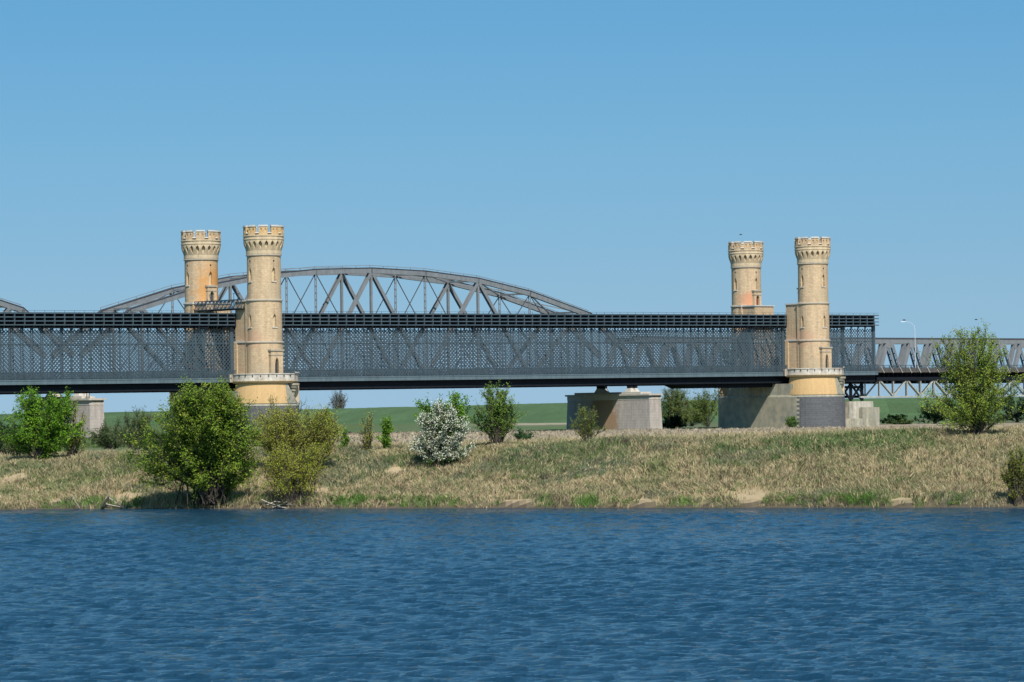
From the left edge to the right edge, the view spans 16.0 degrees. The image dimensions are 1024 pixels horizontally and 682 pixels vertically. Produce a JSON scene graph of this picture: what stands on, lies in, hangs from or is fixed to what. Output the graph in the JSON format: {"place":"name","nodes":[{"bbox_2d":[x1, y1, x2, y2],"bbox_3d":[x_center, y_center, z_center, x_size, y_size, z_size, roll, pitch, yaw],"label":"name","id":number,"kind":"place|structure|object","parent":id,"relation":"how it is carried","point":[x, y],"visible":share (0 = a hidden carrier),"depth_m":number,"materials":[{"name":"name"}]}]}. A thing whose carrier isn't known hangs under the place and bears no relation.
{"place":"outdoors","nodes":[
{"label":"outdoors","id":0,"kind":"place"},
{"bbox_2d":[0,507,1023,681],"bbox_3d":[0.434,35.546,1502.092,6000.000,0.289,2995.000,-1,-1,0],"label":"water","id":1,"kind":"structure","parent":0,"point":[554,595],"depth_m":125.43,"materials":[{"name":"blue liquid"}]},
{"bbox_2d":[0,397,1023,509],"bbox_3d":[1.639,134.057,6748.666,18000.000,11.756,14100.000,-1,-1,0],"label":"ground","id":2,"kind":"structure","parent":0,"point":[547,416],"depth_m":729.43,"materials":[{"name":"green plant"}]},
{"bbox_2d":[0,418,18,454],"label":"bush","id":3,"kind":"object","parent":2,"relation":"on","point":[5,433],"visible":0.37,"depth_m":299.54,"materials":[{"name":"green plant"}]},
{"bbox_2d":[1,433,33,455],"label":"bush","id":4,"kind":"object","parent":2,"relation":"on","point":[12,450],"visible":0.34,"depth_m":284.62,"materials":[{"name":"green plant"}]},
{"bbox_2d":[0,382,88,459],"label":"bush","id":5,"kind":"object","parent":2,"relation":"on","point":[47,434],"visible":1,"depth_m":270.19,"materials":[{"name":"green plant"}]},
{"bbox_2d":[24,393,105,437],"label":"railway pier","id":6,"kind":"structure","parent":2,"relation":"on","point":[92,407],"depth_m":654.81,"materials":[{"name":"concrete"}]},
{"bbox_2d":[0,298,74,379],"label":"railway truss span","id":7,"kind":"object","parent":6,"relation":"on","point":[8,306],"visible":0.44,"depth_m":650.01,"materials":[{"name":"grey metal"}]},
{"bbox_2d":[63,399,90,455],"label":"bush","id":8,"kind":"object","parent":2,"relation":"on","point":[74,446],"visible":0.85,"depth_m":272.24,"materials":[{"name":"green plant"}]},
{"bbox_2d":[100,497,108,506],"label":"driftwood","id":9,"kind":"object","parent":2,"relation":"on","point":[104,502],"visible":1,"depth_m":250.03,"materials":[{"name":"wood"}]},
{"bbox_2d":[87,419,134,449],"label":"bush","id":10,"kind":"object","parent":2,"relation":"on","point":[104,438],"visible":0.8,"depth_m":419.63,"materials":[{"name":"green plant"}]},
{"bbox_2d":[101,491,123,507],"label":"driftwood","id":11,"kind":"object","parent":2,"relation":"on","point":[112,500],"visible":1,"depth_m":250.14,"materials":[{"name":"grey wood"}]},
{"bbox_2d":[106,405,162,450],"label":"bush","id":12,"kind":"object","parent":2,"relation":"on","point":[138,426],"visible":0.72,"depth_m":399.69,"materials":[{"name":"green plant"}]},
{"bbox_2d":[104,374,266,503],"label":"bush","id":13,"kind":"object","parent":2,"relation":"on","point":[204,435],"visible":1,"depth_m":245.96,"materials":[{"name":"green plant"}]},
{"bbox_2d":[169,372,299,434],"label":"masonry pier","id":14,"kind":"structure","parent":2,"relation":"on","point":[262,387],"depth_m":625.75,"materials":[{"name":"stone"}]},
{"bbox_2d":[180,230,229,376],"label":"bridge tower","id":15,"kind":"structure","parent":14,"relation":"on","point":[200,250],"depth_m":643.22,"materials":[{"name":"beige brick"}]},
{"bbox_2d":[233,225,283,373],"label":"bridge tower","id":16,"kind":"structure","parent":14,"relation":"on","point":[258,345],"depth_m":628.43,"materials":[{"name":"beige brick"}]},
{"bbox_2d":[261,499,292,507],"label":"driftwood","id":17,"kind":"object","parent":2,"relation":"on","point":[277,505],"visible":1,"depth_m":245.83,"materials":[{"name":"grey wood"}]},
{"bbox_2d":[258,394,306,424],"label":"bush","id":18,"kind":"object","parent":2,"relation":"on","point":[272,402],"visible":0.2,"depth_m":261.98,"materials":[{"name":"green plant"}]},
{"bbox_2d":[251,442,326,503],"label":"bush","id":19,"kind":"object","parent":2,"relation":"on","point":[296,476],"visible":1,"depth_m":245.88,"materials":[{"name":"green plant"}]},
{"bbox_2d":[243,401,346,468],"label":"bush","id":20,"kind":"object","parent":2,"relation":"on","point":[279,431],"visible":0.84,"depth_m":255.87,"materials":[{"name":"green plant"}]},
{"bbox_2d":[323,408,336,445],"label":"sapling","id":21,"kind":"object","parent":2,"relation":"on","point":[330,424],"visible":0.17,"depth_m":264.04,"materials":[{"name":"green plant"}]},
{"bbox_2d":[328,390,347,408],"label":"distant tree","id":22,"kind":"object","parent":2,"relation":"on","point":[339,402],"visible":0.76,"depth_m":1899.18,"materials":[{"name":"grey plant"}]},
{"bbox_2d":[337,426,352,449],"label":"sapling","id":23,"kind":"object","parent":2,"relation":"on","point":[346,440],"visible":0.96,"depth_m":263.43,"materials":[{"name":"green plant"}]},
{"bbox_2d":[357,410,375,451],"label":"sapling","id":24,"kind":"object","parent":2,"relation":"on","point":[367,443],"visible":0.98,"depth_m":262.34,"materials":[{"name":"green plant"}]},
{"bbox_2d":[375,414,394,448],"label":"sapling","id":25,"kind":"object","parent":2,"relation":"on","point":[387,430],"visible":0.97,"depth_m":261.70,"materials":[{"name":"green plant"}]},
{"bbox_2d":[405,396,475,466],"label":"blossom bush","id":26,"kind":"object","parent":2,"relation":"on","point":[439,442],"visible":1,"depth_m":253.21,"materials":[{"name":"white plant"}]},
{"bbox_2d":[412,390,473,428],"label":"tree","id":27,"kind":"object","parent":2,"relation":"on","point":[455,406],"visible":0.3,"depth_m":257.97,"materials":[{"name":"green plant"}]},
{"bbox_2d":[467,377,528,443],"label":"tree","id":28,"kind":"object","parent":2,"relation":"on","point":[495,424],"visible":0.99,"depth_m":258.76,"materials":[{"name":"green plant"}]},
{"bbox_2d":[0,426,1023,508],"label":"bank grass","id":29,"kind":"structure","parent":2,"relation":"on","point":[857,446],"depth_m":245.60,"materials":[{"name":"plant"}]},
{"bbox_2d":[0,423,1023,456],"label":"bank top grass","id":30,"kind":"structure","parent":2,"relation":"on","point":[1010,427],"depth_m":274.67,"materials":[{"name":"green plant"}]},
{"bbox_2d":[511,426,535,440],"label":"bush","id":31,"kind":"object","parent":2,"relation":"on","point":[521,434],"visible":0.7,"depth_m":329.64,"materials":[{"name":"green plant"}]},
{"bbox_2d":[30,424,1023,448],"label":"flood plain reeds","id":32,"kind":"object","parent":2,"relation":"on","point":[477,435],"visible":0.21,"depth_m":609.32,"materials":[{"name":"beige plant"}]},
{"bbox_2d":[568,405,607,440],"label":"bush","id":33,"kind":"object","parent":2,"relation":"on","point":[583,433],"visible":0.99,"depth_m":255.99,"materials":[{"name":"green plant"}]},
{"bbox_2d":[565,386,662,429],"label":"railway pier","id":34,"kind":"structure","parent":2,"relation":"on","point":[632,407],"depth_m":742.29,"materials":[{"name":"grey concrete"}]},
{"bbox_2d":[53,265,631,375],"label":"railway truss span","id":35,"kind":"object","parent":34,"relation":"on","point":[372,274],"visible":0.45,"depth_m":707.51,"materials":[{"name":"grey metal"}]},
{"bbox_2d":[605,337,1023,383],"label":"railway flat truss","id":36,"kind":"object","parent":34,"relation":"on","point":[908,345],"visible":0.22,"depth_m":795.75,"materials":[{"name":"grey metal"}]},
{"bbox_2d":[662,415,688,427],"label":"bush","id":37,"kind":"object","parent":2,"relation":"on","point":[674,421],"visible":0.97,"depth_m":769.30,"materials":[{"name":"green plant"}]},
{"bbox_2d":[661,387,690,400],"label":"distant tree","id":38,"kind":"object","parent":2,"relation":"on","point":[671,393],"visible":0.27,"depth_m":1499.64,"materials":[{"name":"green plant"}]},
{"bbox_2d":[661,386,697,423],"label":"bush","id":39,"kind":"object","parent":2,"relation":"on","point":[678,402],"visible":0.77,"depth_m":789.67,"materials":[{"name":"green plant"}]},
{"bbox_2d":[670,398,715,425],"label":"bush","id":40,"kind":"object","parent":2,"relation":"on","point":[690,414],"visible":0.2,"depth_m":849.40,"materials":[{"name":"green plant"}]},
{"bbox_2d":[682,388,718,426],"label":"bush","id":41,"kind":"object","parent":2,"relation":"on","point":[703,402],"visible":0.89,"depth_m":799.42,"materials":[{"name":"green plant"}]},
{"bbox_2d":[718,367,845,428],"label":"masonry pier","id":42,"kind":"structure","parent":2,"relation":"on","point":[811,397],"depth_m":710.67,"materials":[{"name":"concrete"}]},
{"bbox_2d":[0,310,878,394],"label":"lattice bridge","id":43,"kind":"structure","parent":42,"relation":"on","point":[750,374],"depth_m":661.21,"materials":[{"name":"blue paint"}]},
{"bbox_2d":[194,293,244,311],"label":"roof gantry","id":44,"kind":"object","parent":43,"relation":"on","point":[216,307],"visible":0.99,"depth_m":636.57,"materials":[{"name":"grey metal"}]},
{"bbox_2d":[728,241,775,370],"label":"bridge tower","id":45,"kind":"structure","parent":42,"relation":"on","point":[745,258],"depth_m":725.80,"materials":[{"name":"beige brick"}]},
{"bbox_2d":[784,237,832,368],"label":"bridge tower","id":46,"kind":"structure","parent":42,"relation":"on","point":[807,342],"depth_m":711.07,"materials":[{"name":"beige brick"}]},
{"bbox_2d":[785,415,800,427],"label":"bush","id":47,"kind":"object","parent":2,"relation":"on","point":[791,422],"visible":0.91,"depth_m":689.66,"materials":[{"name":"green plant"}]},
{"bbox_2d":[845,401,879,426],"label":"concrete pier","id":48,"kind":"structure","parent":2,"relation":"on","point":[862,413],"depth_m":726.31,"materials":[{"name":"grey concrete"}]},
{"bbox_2d":[843,383,863,400],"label":"steel trestle","id":49,"kind":"object","parent":48,"relation":"on","point":[850,396],"visible":0.28,"depth_m":728.86,"materials":[{"name":"black metal"}]},
{"bbox_2d":[853,365,1023,397],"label":"deck truss bridge","id":50,"kind":"structure","parent":49,"relation":"on","point":[905,375],"depth_m":740.35,"materials":[{"name":"grey metal"}]},
{"bbox_2d":[880,414,915,423],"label":"bush","id":51,"kind":"object","parent":2,"relation":"on","point":[896,419],"visible":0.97,"depth_m":798.93,"materials":[{"name":"green plant"}]},
{"bbox_2d":[914,402,948,423],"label":"bush","id":52,"kind":"object","parent":2,"relation":"on","point":[933,417],"visible":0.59,"depth_m":828.91,"materials":[{"name":"green plant"}]},
{"bbox_2d":[915,318,1023,434],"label":"tree","id":53,"kind":"object","parent":2,"relation":"on","point":[974,405],"visible":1,"depth_m":245.57,"materials":[{"name":"green plant"}]},
{"bbox_2d":[997,396,1023,421],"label":"bush","id":54,"kind":"object","parent":2,"relation":"on","point":[1015,411],"visible":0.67,"depth_m":849.23,"materials":[{"name":"green plant"}]},
{"bbox_2d":[998,443,1023,505],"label":"bush","id":55,"kind":"object","parent":2,"relation":"on","point":[1013,478],"visible":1,"depth_m":226.94,"materials":[{"name":"green plant"}]},
{"bbox_2d":[0,0,1023,413],"label":"sky","id":56,"kind":"structure","parent":0,"point":[599,156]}
]}

